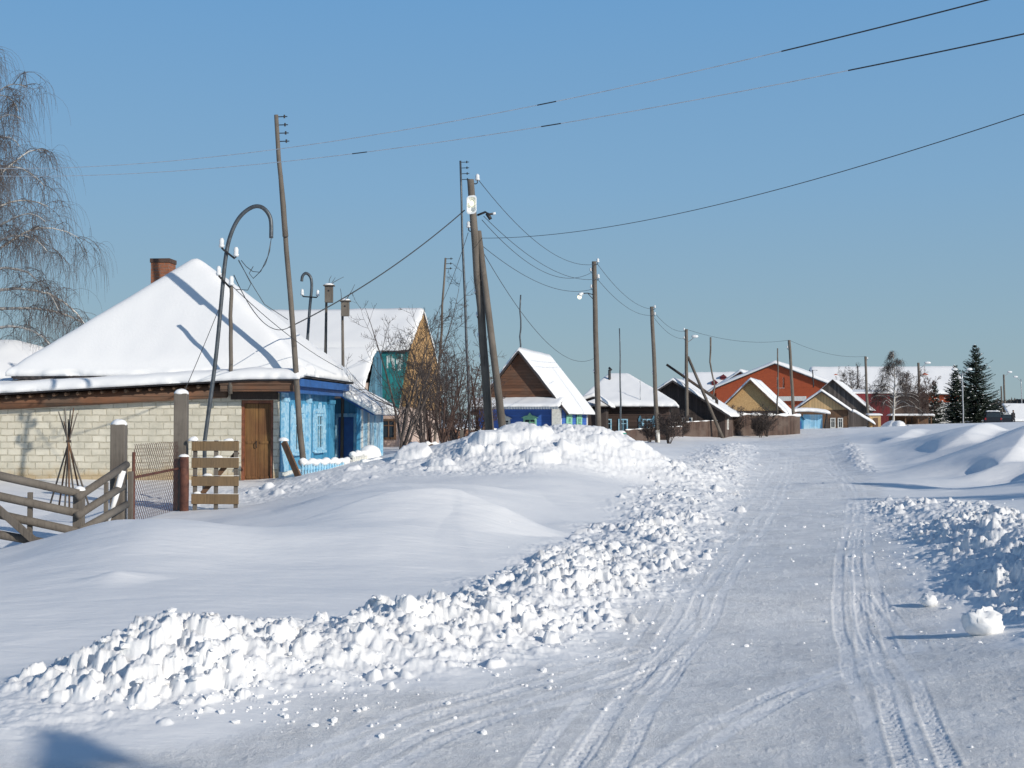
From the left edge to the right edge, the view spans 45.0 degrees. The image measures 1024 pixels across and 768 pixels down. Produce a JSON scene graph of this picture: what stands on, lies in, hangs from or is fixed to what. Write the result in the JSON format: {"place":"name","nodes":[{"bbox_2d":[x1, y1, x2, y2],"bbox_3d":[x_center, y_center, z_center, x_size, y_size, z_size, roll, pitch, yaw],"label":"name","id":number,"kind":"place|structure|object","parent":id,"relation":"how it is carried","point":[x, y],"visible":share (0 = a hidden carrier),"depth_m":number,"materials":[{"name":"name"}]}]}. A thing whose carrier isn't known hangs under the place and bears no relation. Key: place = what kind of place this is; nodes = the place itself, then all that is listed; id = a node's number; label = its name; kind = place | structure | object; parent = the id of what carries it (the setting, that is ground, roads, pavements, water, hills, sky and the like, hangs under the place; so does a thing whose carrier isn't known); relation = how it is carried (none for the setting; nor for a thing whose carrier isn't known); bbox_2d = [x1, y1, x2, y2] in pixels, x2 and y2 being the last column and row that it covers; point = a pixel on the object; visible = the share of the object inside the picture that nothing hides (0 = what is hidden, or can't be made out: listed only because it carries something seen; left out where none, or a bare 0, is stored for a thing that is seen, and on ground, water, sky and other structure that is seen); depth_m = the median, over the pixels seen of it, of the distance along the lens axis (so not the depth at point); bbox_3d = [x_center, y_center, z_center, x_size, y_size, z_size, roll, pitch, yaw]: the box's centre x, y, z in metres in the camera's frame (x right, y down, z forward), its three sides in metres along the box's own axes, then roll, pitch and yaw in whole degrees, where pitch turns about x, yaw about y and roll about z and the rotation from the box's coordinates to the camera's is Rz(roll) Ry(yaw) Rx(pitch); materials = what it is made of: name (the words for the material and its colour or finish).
{"place":"outdoors","nodes":[
{"label":"outdoors","id":0,"kind":"place"},
{"bbox_2d":[0,419,1023,767],"bbox_3d":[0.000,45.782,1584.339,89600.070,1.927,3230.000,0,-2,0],"label":"ground","id":1,"kind":"structure","parent":0,"point":[286,559],"depth_m":10.51,"materials":[{"name":"snow"}]},
{"bbox_2d":[0,340,43,378],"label":"neighbour shed","id":2,"kind":"structure","parent":1,"relation":"on","point":[13,353],"depth_m":39.14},
{"bbox_2d":[0,47,117,353],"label":"weeping birch","id":3,"kind":"object","parent":1,"relation":"on","point":[17,244],"visible":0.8,"depth_m":40.92,"materials":[{"name":"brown plant"}]},
{"bbox_2d":[0,461,133,542],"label":"rail fence","id":4,"kind":"object","parent":1,"relation":"on","point":[79,511],"visible":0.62,"depth_m":16.91,"materials":[{"name":"grey wood"}]},
{"bbox_2d":[50,408,88,506],"bbox_3d":[-8.864,1.592,24.730,1.061,2.230,0.687,-1,-2,41],"label":"pole tripod","id":5,"kind":"object","parent":1,"relation":"on","point":[67,454],"visible":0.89,"depth_m":24.47,"materials":[{"name":"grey wood"}]},
{"bbox_2d":[110,419,127,520],"bbox_3d":[-5.912,1.687,18.561,0.247,2.332,0.215,0,-2,-4],"label":"fence gate post","id":6,"kind":"object","parent":1,"relation":"on","point":[118,439],"visible":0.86,"depth_m":18.48,"materials":[{"name":"grey wood"}]},
{"bbox_2d":[132,441,178,518],"bbox_3d":[-6.264,1.900,21.792,0.056,1.732,2.730,0,-2,0],"label":"wire panel","id":7,"kind":"object","parent":1,"relation":"on","point":[159,472],"visible":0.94,"depth_m":21.62,"materials":[{"name":"metal"}]},
{"bbox_2d":[0,258,355,479],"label":"brick house","id":8,"kind":"structure","parent":1,"relation":"on","point":[131,361],"depth_m":30.41,"materials":[{"name":"paint"}]},
{"bbox_2d":[228,286,232,393],"bbox_3d":[-6.746,-1.104,29.642,0.114,2.682,0.117,0,-2,0],"label":"service post","id":9,"kind":"object","parent":8,"relation":"attached to","point":[230,391],"visible":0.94,"depth_m":29.61,"materials":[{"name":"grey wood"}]},
{"bbox_2d":[290,403,305,455],"bbox_3d":[-5.430,1.123,31.444,0.150,1.370,1.330,0,-2,5],"label":"window","id":10,"kind":"structure","parent":8,"relation":"in","point":[294,447],"depth_m":31.04,"materials":[{"name":"blue paint"}]},
{"bbox_2d":[300,272,319,340],"bbox_3d":[-6.223,-1.444,38.017,0.607,4.033,0.163,0,-2,0],"label":"conduit pipe","id":11,"kind":"object","parent":8,"relation":"attached to","point":[310,297],"visible":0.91,"depth_m":38.05,"materials":[{"name":"grey metal"}]},
{"bbox_2d":[313,402,326,452],"bbox_3d":[-5.234,1.187,33.685,0.150,1.370,1.330,0,-2,5],"label":"window","id":12,"kind":"structure","parent":8,"relation":"in","point":[319,414],"depth_m":33.66,"materials":[{"name":"blue paint"}]},
{"bbox_2d":[173,388,188,510],"bbox_3d":[-6.281,1.487,23.470,0.269,2.807,0.260,0,-2,-4],"label":"grey gate post","id":13,"kind":"object","parent":1,"relation":"on","point":[181,416],"visible":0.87,"depth_m":23.37,"materials":[{"name":"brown wood"}]},
{"bbox_2d":[188,436,239,509],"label":"slatted gate","id":14,"kind":"structure","parent":13,"relation":"attached to","point":[208,481],"depth_m":23.21,"materials":[{"name":"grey wood"}]},
{"bbox_2d":[179,454,189,510],"bbox_3d":[-6.139,2.093,23.152,0.195,1.570,0.182,0,-2,-4],"label":"rusty post","id":15,"kind":"object","parent":1,"relation":"on","point":[184,482],"visible":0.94,"depth_m":23.09,"materials":[{"name":"metal"}]},
{"bbox_2d":[202,204,272,488],"bbox_3d":[-5.548,-0.700,24.990,1.406,5.912,0.160,0,-2,0],"label":"conduit pipe","id":16,"kind":"object","parent":1,"relation":"on","point":[231,278],"visible":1,"depth_m":25.01,"materials":[{"name":"grey metal"}]},
{"bbox_2d":[185,304,220,389],"bbox_3d":[-6.122,-0.764,24.531,0.012,1.863,1.124,-1,-2,26],"label":"overhead wire","id":17,"kind":"object","parent":16,"relation":"attached to","point":[203,346],"visible":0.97,"depth_m":24.52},
{"bbox_2d":[234,275,288,329],"bbox_3d":[-5.470,-1.711,27.208,0.016,0.892,4.320,0,-2,5],"label":"overhead wire","id":18,"kind":"object","parent":16,"relation":"attached to","point":[253,310],"visible":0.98,"depth_m":26.48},
{"bbox_2d":[236,238,287,319],"bbox_3d":[-5.078,-2.126,25.140,1.068,1.655,0.255,0,-2,0],"label":"loose cable","id":19,"kind":"object","parent":16,"relation":"hanging from","point":[256,275],"visible":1,"depth_m":25.09,"materials":[{"name":"rubber"}]},
{"bbox_2d":[233,287,342,369],"bbox_3d":[-5.087,-1.173,29.044,0.014,1.386,8.084,0,-2,8],"label":"overhead wire","id":20,"kind":"object","parent":16,"relation":"attached to","point":[282,330],"visible":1,"depth_m":27.99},
{"bbox_2d":[274,114,305,472],"bbox_3d":[-5.265,-1.881,29.446,0.845,9.128,0.223,0,-2,-8],"label":"utility pole","id":21,"kind":"object","parent":1,"relation":"on","point":[301,445],"visible":0.94,"depth_m":29.42,"materials":[{"name":"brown wood"}]},
{"bbox_2d":[289,210,464,327],"bbox_3d":[-3.296,-3.030,31.474,0.030,3.508,5.721,-2,-2,45],"label":"overhead wire","id":22,"kind":"object","parent":21,"relation":"attached to","point":[380,274],"visible":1,"depth_m":31.41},
{"bbox_2d":[279,437,300,476],"bbox_3d":[-5.101,1.790,28.722,0.771,1.104,0.168,-1,-2,31],"label":"leaning plank","id":23,"kind":"object","parent":1,"relation":"on","point":[290,457],"visible":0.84,"depth_m":28.71,"materials":[{"name":"brown wood"}]},
{"bbox_2d":[298,457,350,474],"bbox_3d":[-4.539,2.041,30.111,0.185,0.577,2.826,0,-2,15],"label":"picket fence","id":24,"kind":"object","parent":1,"relation":"on","point":[321,463],"visible":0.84,"depth_m":29.70,"materials":[{"name":"blue paint"}]},
{"bbox_2d":[323,277,342,353],"bbox_3d":[-5.277,-0.349,36.452,0.560,5.756,0.434,0,-2,0],"label":"birdhouse pole","id":25,"kind":"object","parent":1,"relation":"on","point":[328,292],"visible":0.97,"depth_m":36.38,"materials":[{"name":"grey wood"}]},
{"bbox_2d":[340,287,353,457],"bbox_3d":[-4.807,-0.205,35.909,0.430,5.440,0.357,0,-2,0],"label":"birdhouse pole","id":26,"kind":"object","parent":1,"relation":"on","point":[345,306],"visible":0.92,"depth_m":35.95,"materials":[{"name":"grey wood"}]},
{"bbox_2d":[308,378,398,458],"bbox_3d":[-4.774,1.301,37.085,2.220,3.493,3.824,0,-2,5],"label":"blue porch","id":27,"kind":"object","parent":1,"relation":"on","point":[363,427],"visible":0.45,"depth_m":35.98,"materials":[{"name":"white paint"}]},
{"bbox_2d":[335,413,356,458],"bbox_3d":[-4.831,1.686,35.970,0.620,1.660,0.078,0,-2,5],"label":"door","id":28,"kind":"structure","parent":27,"relation":"in","point":[350,419],"depth_m":35.97,"materials":[{"name":"blue paint"}]},
{"bbox_2d":[270,308,443,446],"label":"ochre gable house","id":29,"kind":"structure","parent":1,"relation":"on","point":[355,344],"depth_m":48.65,"materials":[{"name":"paint"}]},
{"bbox_2d":[383,419,395,439],"bbox_3d":[-4.797,1.758,48.075,0.600,0.800,0.090,0,-2,10],"label":"window","id":30,"kind":"structure","parent":29,"relation":"in","point":[389,428],"depth_m":48.05,"materials":[{"name":"brown wood"}]},
{"bbox_2d":[349,449,379,461],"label":"snow","id":31,"kind":"structure","parent":1,"relation":"on","point":[357,455],"depth_m":31.88,"materials":[{"name":"snow"}]},
{"bbox_2d":[360,445,380,458],"bbox_3d":[-3.791,1.914,32.967,0.617,0.594,0.476,0,-2,0],"label":"snow heap","id":32,"kind":"object","parent":1,"relation":"on","point":[374,451],"visible":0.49,"depth_m":32.80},
{"bbox_2d":[344,263,482,448],"bbox_3d":[-2.725,-0.748,33.815,4.432,5.314,2.961,-1,-2,28],"label":"bare bush","id":33,"kind":"object","parent":1,"relation":"on","point":[410,399],"visible":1,"depth_m":33.55,"materials":[{"name":"brown plant"}]},
{"bbox_2d":[369,321,461,442],"bbox_3d":[-2.661,0.159,35.979,2.444,3.902,3.096,-1,-2,41],"label":"bare bush","id":34,"kind":"object","parent":1,"relation":"on","point":[421,430],"visible":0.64,"depth_m":35.75,"materials":[{"name":"plant"}]},
{"bbox_2d":[391,353,461,442],"bbox_3d":[-3.030,0.586,43.852,2.704,3.462,2.652,0,-2,0],"label":"bare bush","id":35,"kind":"object","parent":1,"relation":"on","point":[429,435],"visible":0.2,"depth_m":43.77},
{"bbox_2d":[398,333,480,442],"bbox_3d":[-1.865,0.304,38.296,2.485,3.801,2.515,1,-2,-38],"label":"bare bush","id":36,"kind":"object","parent":1,"relation":"on","point":[443,436],"visible":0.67,"depth_m":38.26,"materials":[{"name":"plant"}]},
{"bbox_2d":[433,258,452,441],"bbox_3d":[-2.803,-1.007,50.044,0.810,8.242,0.139,0,-2,0],"label":"antenna mast","id":37,"kind":"object","parent":1,"relation":"on","point":[441,334],"visible":0.55,"depth_m":50.09,"materials":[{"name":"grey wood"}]},
{"bbox_2d":[423,344,481,440],"bbox_3d":[-2.146,0.457,45.625,2.558,3.777,2.604,1,-2,-33],"label":"bare bush","id":38,"kind":"object","parent":1,"relation":"on","point":[449,438],"visible":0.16,"depth_m":45.68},
{"bbox_2d":[392,325,513,439],"bbox_3d":[-1.913,0.138,39.824,4.009,4.088,2.327,0,-2,0],"label":"bare bush","id":39,"kind":"object","parent":1,"relation":"on","point":[452,432],"visible":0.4,"depth_m":39.85,"materials":[{"name":"plant"}]},
{"bbox_2d":[459,161,470,433],"bbox_3d":[-1.574,-2.369,42.086,0.448,10.516,0.133,0,-2,0],"label":"antenna mast","id":40,"kind":"object","parent":1,"relation":"on","point":[463,264],"visible":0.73,"depth_m":42.08,"materials":[{"name":"grey metal"}]},
{"bbox_2d":[446,358,508,434],"bbox_3d":[-1.018,0.645,39.148,1.992,3.002,2.586,0,-2,9],"label":"bare bush","id":41,"kind":"object","parent":1,"relation":"on","point":[477,419],"visible":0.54,"depth_m":38.82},
{"bbox_2d":[466,174,505,429],"bbox_3d":[-0.626,-1.890,33.408,1.289,7.671,0.617,0,-2,16],"label":"utility pole","id":42,"kind":"object","parent":1,"relation":"on","point":[481,292],"visible":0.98,"depth_m":33.44,"materials":[{"name":"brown wood"}]},
{"bbox_2d":[484,254,593,361],"bbox_3d":[1.921,-2.279,50.834,0.016,2.128,34.968,0,-2,9],"label":"overhead wire","id":43,"kind":"object","parent":42,"relation":"attached to","point":[525,317],"visible":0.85,"depth_m":41.40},
{"bbox_2d":[505,114,1023,237],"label":"overhead wire","id":44,"kind":"object","parent":42,"relation":"attached to","point":[792,185],"visible":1,"depth_m":19.52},
{"bbox_2d":[466,347,594,428],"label":"brown gable house","id":45,"kind":"structure","parent":1,"relation":"on","point":[539,388],"depth_m":68.58,"materials":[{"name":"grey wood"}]},
{"bbox_2d":[519,295,521,346],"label":"antenna mast","id":46,"kind":"object","parent":45,"relation":"attached to","point":[520,321],"visible":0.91,"depth_m":69.09,"materials":[{"name":"grey metal"}]},
{"bbox_2d":[522,413,537,424],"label":"window","id":47,"kind":"structure","parent":45,"relation":"in","point":[529,418],"depth_m":68.35,"materials":[{"name":"green paint"}]},
{"bbox_2d":[89,427,1023,764],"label":"snow clods","id":48,"kind":"object","parent":1,"relation":"on","point":[273,701],"visible":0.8,"depth_m":8.09,"materials":[{"name":"snow"}]},
{"bbox_2d":[577,258,600,425],"bbox_3d":[3.316,-1.070,53.017,1.049,8.678,0.271,0,-2,-5],"label":"utility pole","id":49,"kind":"object","parent":1,"relation":"on","point":[595,276],"visible":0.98,"depth_m":52.99,"materials":[{"name":"grey wood"}]},
{"bbox_2d":[479,181,594,264],"bbox_3d":[1.375,-5.028,43.409,0.015,0.845,20.035,0,-2,13],"label":"overhead wire","id":50,"kind":"object","parent":49,"relation":"attached to","point":[523,230],"visible":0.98,"depth_m":38.72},
{"bbox_2d":[483,246,591,291],"bbox_3d":[1.300,-3.834,43.376,0.015,1.034,19.957,0,-2,12],"label":"overhead wire","id":51,"kind":"object","parent":49,"relation":"attached to","point":[532,279],"visible":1,"depth_m":40.59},
{"bbox_2d":[487,219,594,279],"bbox_3d":[1.450,-4.378,43.391,0.015,0.847,20.000,0,-2,13],"label":"overhead wire","id":52,"kind":"object","parent":49,"relation":"attached to","point":[536,260],"visible":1,"depth_m":40.22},
{"bbox_2d":[583,393,614,428],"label":"log annex","id":53,"kind":"object","parent":1,"relation":"on","point":[604,415],"visible":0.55,"depth_m":77.00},
{"bbox_2d":[619,328,621,429],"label":"antenna mast","id":54,"kind":"object","parent":1,"relation":"on","point":[620,381],"visible":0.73,"depth_m":70.02,"materials":[{"name":"grey metal"}]},
{"bbox_2d":[583,367,678,439],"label":"dark log house","id":55,"kind":"structure","parent":1,"relation":"on","point":[632,410],"depth_m":80.39,"materials":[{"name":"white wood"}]},
{"bbox_2d":[618,419,627,430],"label":"window","id":56,"kind":"structure","parent":55,"relation":"in","point":[624,421],"depth_m":80.35,"materials":[{"name":"blue paint"}]},
{"bbox_2d":[635,416,658,441],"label":"bush","id":57,"kind":"object","parent":1,"relation":"on","point":[651,427],"visible":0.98,"depth_m":73.96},
{"bbox_2d":[625,426,681,440],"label":"board fence","id":58,"kind":"object","parent":1,"relation":"on","point":[634,434],"visible":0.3,"depth_m":77.59,"materials":[{"name":"brown wood"}]},
{"bbox_2d":[650,305,659,441],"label":"utility pole","id":59,"kind":"object","parent":1,"relation":"on","point":[654,373],"visible":0.94,"depth_m":73.96,"materials":[{"name":"grey wood"}]},
{"bbox_2d":[655,409,689,443],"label":"bush","id":60,"kind":"object","parent":1,"relation":"on","point":[666,430],"visible":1,"depth_m":71.92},
{"bbox_2d":[676,414,691,436],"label":"bush","id":61,"kind":"object","parent":1,"relation":"on","point":[685,426],"visible":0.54,"depth_m":85.92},
{"bbox_2d":[666,364,717,403],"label":"leaning beam","id":62,"kind":"structure","parent":1,"relation":"on","point":[695,384],"depth_m":92.96,"materials":[{"name":"brown wood"}]},
{"bbox_2d":[673,420,717,436],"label":"board fence","id":63,"kind":"object","parent":1,"relation":"on","point":[706,428],"visible":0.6,"depth_m":90.59,"materials":[{"name":"brown wood"}]},
{"bbox_2d":[657,378,740,437],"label":"dark gable house","id":64,"kind":"structure","parent":1,"relation":"on","point":[674,390],"depth_m":92.65,"materials":[{"name":"brown wood"}]},
{"bbox_2d":[683,328,723,437],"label":"utility pole","id":65,"kind":"object","parent":1,"relation":"on","point":[687,357],"visible":0.86,"depth_m":91.88,"materials":[{"name":"grey wood"}]},
{"bbox_2d":[683,372,734,390],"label":"long roofed block","id":66,"kind":"structure","parent":1,"relation":"on","point":[706,380],"depth_m":227.17,"materials":[{"name":"white brick"}]},
{"bbox_2d":[709,337,715,399],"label":"antenna mast","id":67,"kind":"object","parent":1,"relation":"on","point":[711,367],"visible":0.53,"depth_m":94.92,"materials":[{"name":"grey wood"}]},
{"bbox_2d":[708,369,747,396],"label":"orange brick wing","id":68,"kind":"structure","parent":1,"relation":"on","point":[740,371],"depth_m":208.63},
{"bbox_2d":[730,403,746,435],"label":"bush","id":69,"kind":"object","parent":1,"relation":"on","point":[740,418],"visible":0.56,"depth_m":97.72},
{"bbox_2d":[725,378,791,413],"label":"tan gable house","id":70,"kind":"structure","parent":1,"relation":"on","point":[750,394],"depth_m":105.73,"materials":[{"name":"brown wood"}]},
{"bbox_2d":[749,409,773,436],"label":"bush","id":71,"kind":"object","parent":1,"relation":"on","point":[761,425],"visible":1,"depth_m":96.65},
{"bbox_2d":[751,402,781,436],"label":"bush","id":72,"kind":"object","parent":1,"relation":"on","point":[769,425],"visible":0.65,"depth_m":98.78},
{"bbox_2d":[733,412,800,435],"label":"board fence","id":73,"kind":"object","parent":1,"relation":"on","point":[790,423],"visible":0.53,"depth_m":101.09,"materials":[{"name":"brown wood"}]},
{"bbox_2d":[776,348,778,412],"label":"antenna mast","id":74,"kind":"object","parent":1,"relation":"on","point":[777,381],"visible":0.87,"depth_m":102.01,"materials":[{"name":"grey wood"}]},
{"bbox_2d":[713,360,853,413],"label":"orange brick hall","id":75,"kind":"structure","parent":1,"relation":"on","point":[766,375],"depth_m":192.94,"materials":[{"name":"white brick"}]},
{"bbox_2d":[786,340,794,414],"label":"utility pole","id":76,"kind":"object","parent":1,"relation":"on","point":[788,347],"visible":0.85,"depth_m":105.96,"materials":[{"name":"grey wood"}]},
{"bbox_2d":[795,408,830,428],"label":"blue hut","id":77,"kind":"object","parent":1,"relation":"on","point":[810,421],"visible":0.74,"depth_m":112.62,"materials":[{"name":"paint"}]},
{"bbox_2d":[795,389,875,427],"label":"plank gable shed","id":78,"kind":"structure","parent":1,"relation":"on","point":[834,406],"depth_m":120.37,"materials":[{"name":"brown wood"}]},
{"bbox_2d":[821,379,875,426],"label":"grey barn","id":79,"kind":"structure","parent":1,"relation":"on","point":[844,393],"depth_m":138.70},
{"bbox_2d":[835,362,871,389],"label":"bare tree","id":80,"kind":"object","parent":1,"relation":"on","point":[845,379],"visible":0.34,"depth_m":173.90,"materials":[{"name":"grey plant"}]},
{"bbox_2d":[864,356,868,426],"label":"utility pole","id":81,"kind":"object","parent":1,"relation":"on","point":[866,386],"visible":0.83,"depth_m":129.95,"materials":[{"name":"grey wood"}]},
{"bbox_2d":[853,389,889,425],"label":"maroon shed","id":82,"kind":"structure","parent":1,"relation":"on","point":[860,393],"depth_m":146.15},
{"bbox_2d":[866,413,881,426],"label":"tiny outhouse","id":83,"kind":"structure","parent":1,"relation":"on","point":[875,418],"depth_m":123.98,"materials":[{"name":"yellow wood"}]},
{"bbox_2d":[809,366,961,423],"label":"building","id":84,"kind":"structure","parent":1,"relation":"on","point":[941,372],"depth_m":220.24,"materials":[{"name":"white brick"}]},
{"bbox_2d":[881,420,904,426],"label":"snow heap","id":85,"kind":"object","parent":1,"relation":"on","point":[894,423],"visible":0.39,"depth_m":121.40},
{"bbox_2d":[863,351,931,423],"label":"bare birch","id":86,"kind":"object","parent":1,"relation":"on","point":[884,386],"visible":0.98,"depth_m":131.83,"materials":[{"name":"grey plant"}]},
{"bbox_2d":[884,393,928,423],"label":"brown board barn","id":87,"kind":"structure","parent":1,"relation":"on","point":[897,411],"depth_m":152.45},
{"bbox_2d":[887,414,934,424],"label":"carport","id":88,"kind":"object","parent":1,"relation":"on","point":[905,419],"visible":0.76,"depth_m":139.76,"materials":[{"name":"brown wood"}]},
{"bbox_2d":[892,366,931,423],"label":"bare tree","id":89,"kind":"object","parent":1,"relation":"on","point":[917,395],"visible":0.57,"depth_m":140.16,"materials":[{"name":"brown plant"}]},
{"bbox_2d":[917,361,930,412],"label":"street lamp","id":90,"kind":"object","parent":1,"relation":"on","point":[918,366],"visible":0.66,"depth_m":148.01,"materials":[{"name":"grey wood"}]},
{"bbox_2d":[919,593,937,606],"bbox_3d":[3.753,1.952,11.152,0.154,0.127,0.144,0,-2,0],"label":"snow lump","id":91,"kind":"object","parent":1,"relation":"on","point":[927,600],"visible":1,"depth_m":11.11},
{"bbox_2d":[915,376,943,413],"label":"bare tree","id":92,"kind":"object","parent":1,"relation":"on","point":[926,400],"visible":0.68,"depth_m":145.16,"materials":[{"name":"brown plant"}]},
{"bbox_2d":[929,383,948,423],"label":"spruce","id":93,"kind":"object","parent":1,"relation":"on","point":[935,411],"visible":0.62,"depth_m":154.70,"materials":[{"name":"green plant"}]},
{"bbox_2d":[937,365,977,423],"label":"spruce","id":94,"kind":"object","parent":1,"relation":"on","point":[953,407],"visible":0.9,"depth_m":157.63,"materials":[{"name":"green plant"}]},
{"bbox_2d":[951,368,972,422],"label":"lamp post","id":95,"kind":"object","parent":1,"relation":"on","point":[961,374],"visible":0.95,"depth_m":151.97,"materials":[{"name":"metal"}]},
{"bbox_2d":[943,344,1008,422],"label":"spruce","id":96,"kind":"object","parent":1,"relation":"on","point":[977,377],"visible":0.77,"depth_m":159.46,"materials":[{"name":"green plant"}]},
{"bbox_2d":[961,606,1004,635],"bbox_3d":[3.543,1.793,9.296,0.298,0.240,0.257,0,-2,0],"label":"snow lump","id":97,"kind":"object","parent":1,"relation":"on","point":[982,620],"visible":0.8,"depth_m":9.22,"materials":[{"name":"snow"}]},
{"bbox_2d":[983,410,1001,422],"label":"parked van","id":98,"kind":"object","parent":1,"relation":"on","point":[991,416],"visible":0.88,"depth_m":150.01,"materials":[{"name":"paint"}]},
{"bbox_2d":[967,397,1023,415],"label":"forest","id":99,"kind":"object","parent":1,"relation":"on","point":[1012,401],"visible":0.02,"depth_m":481.33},
{"bbox_2d":[1000,412,1013,421],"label":"snowed car","id":100,"kind":"object","parent":1,"relation":"on","point":[1006,417],"visible":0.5,"depth_m":169.95,"materials":[{"name":"paint"}]},
{"bbox_2d":[1003,371,1011,411],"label":"lamp post","id":101,"kind":"object","parent":1,"relation":"on","point":[1004,375],"visible":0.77,"depth_m":185.00,"materials":[{"name":"grey metal"}]},
{"bbox_2d":[1002,403,1023,421],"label":"snowy shed","id":102,"kind":"structure","parent":1,"relation":"on","point":[1018,408],"depth_m":179.56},
{"bbox_2d":[0,0,1023,418],"label":"sky","id":103,"kind":"structure","parent":0,"point":[918,255],"materials":[{"name":"blue"}]},
{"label":"utility pole","id":104,"kind":"object","parent":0,"visible":0},
{"bbox_2d":[0,0,987,168],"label":"overhead wire","id":105,"kind":"object","parent":104,"relation":"attached to","point":[578,96],"visible":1,"depth_m":16.28,"materials":[{"name":"metal"}]},
{"bbox_2d":[31,33,1023,176],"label":"overhead wire","id":106,"kind":"object","parent":104,"relation":"attached to","point":[623,112],"visible":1,"depth_m":16.41,"materials":[{"name":"metal"}]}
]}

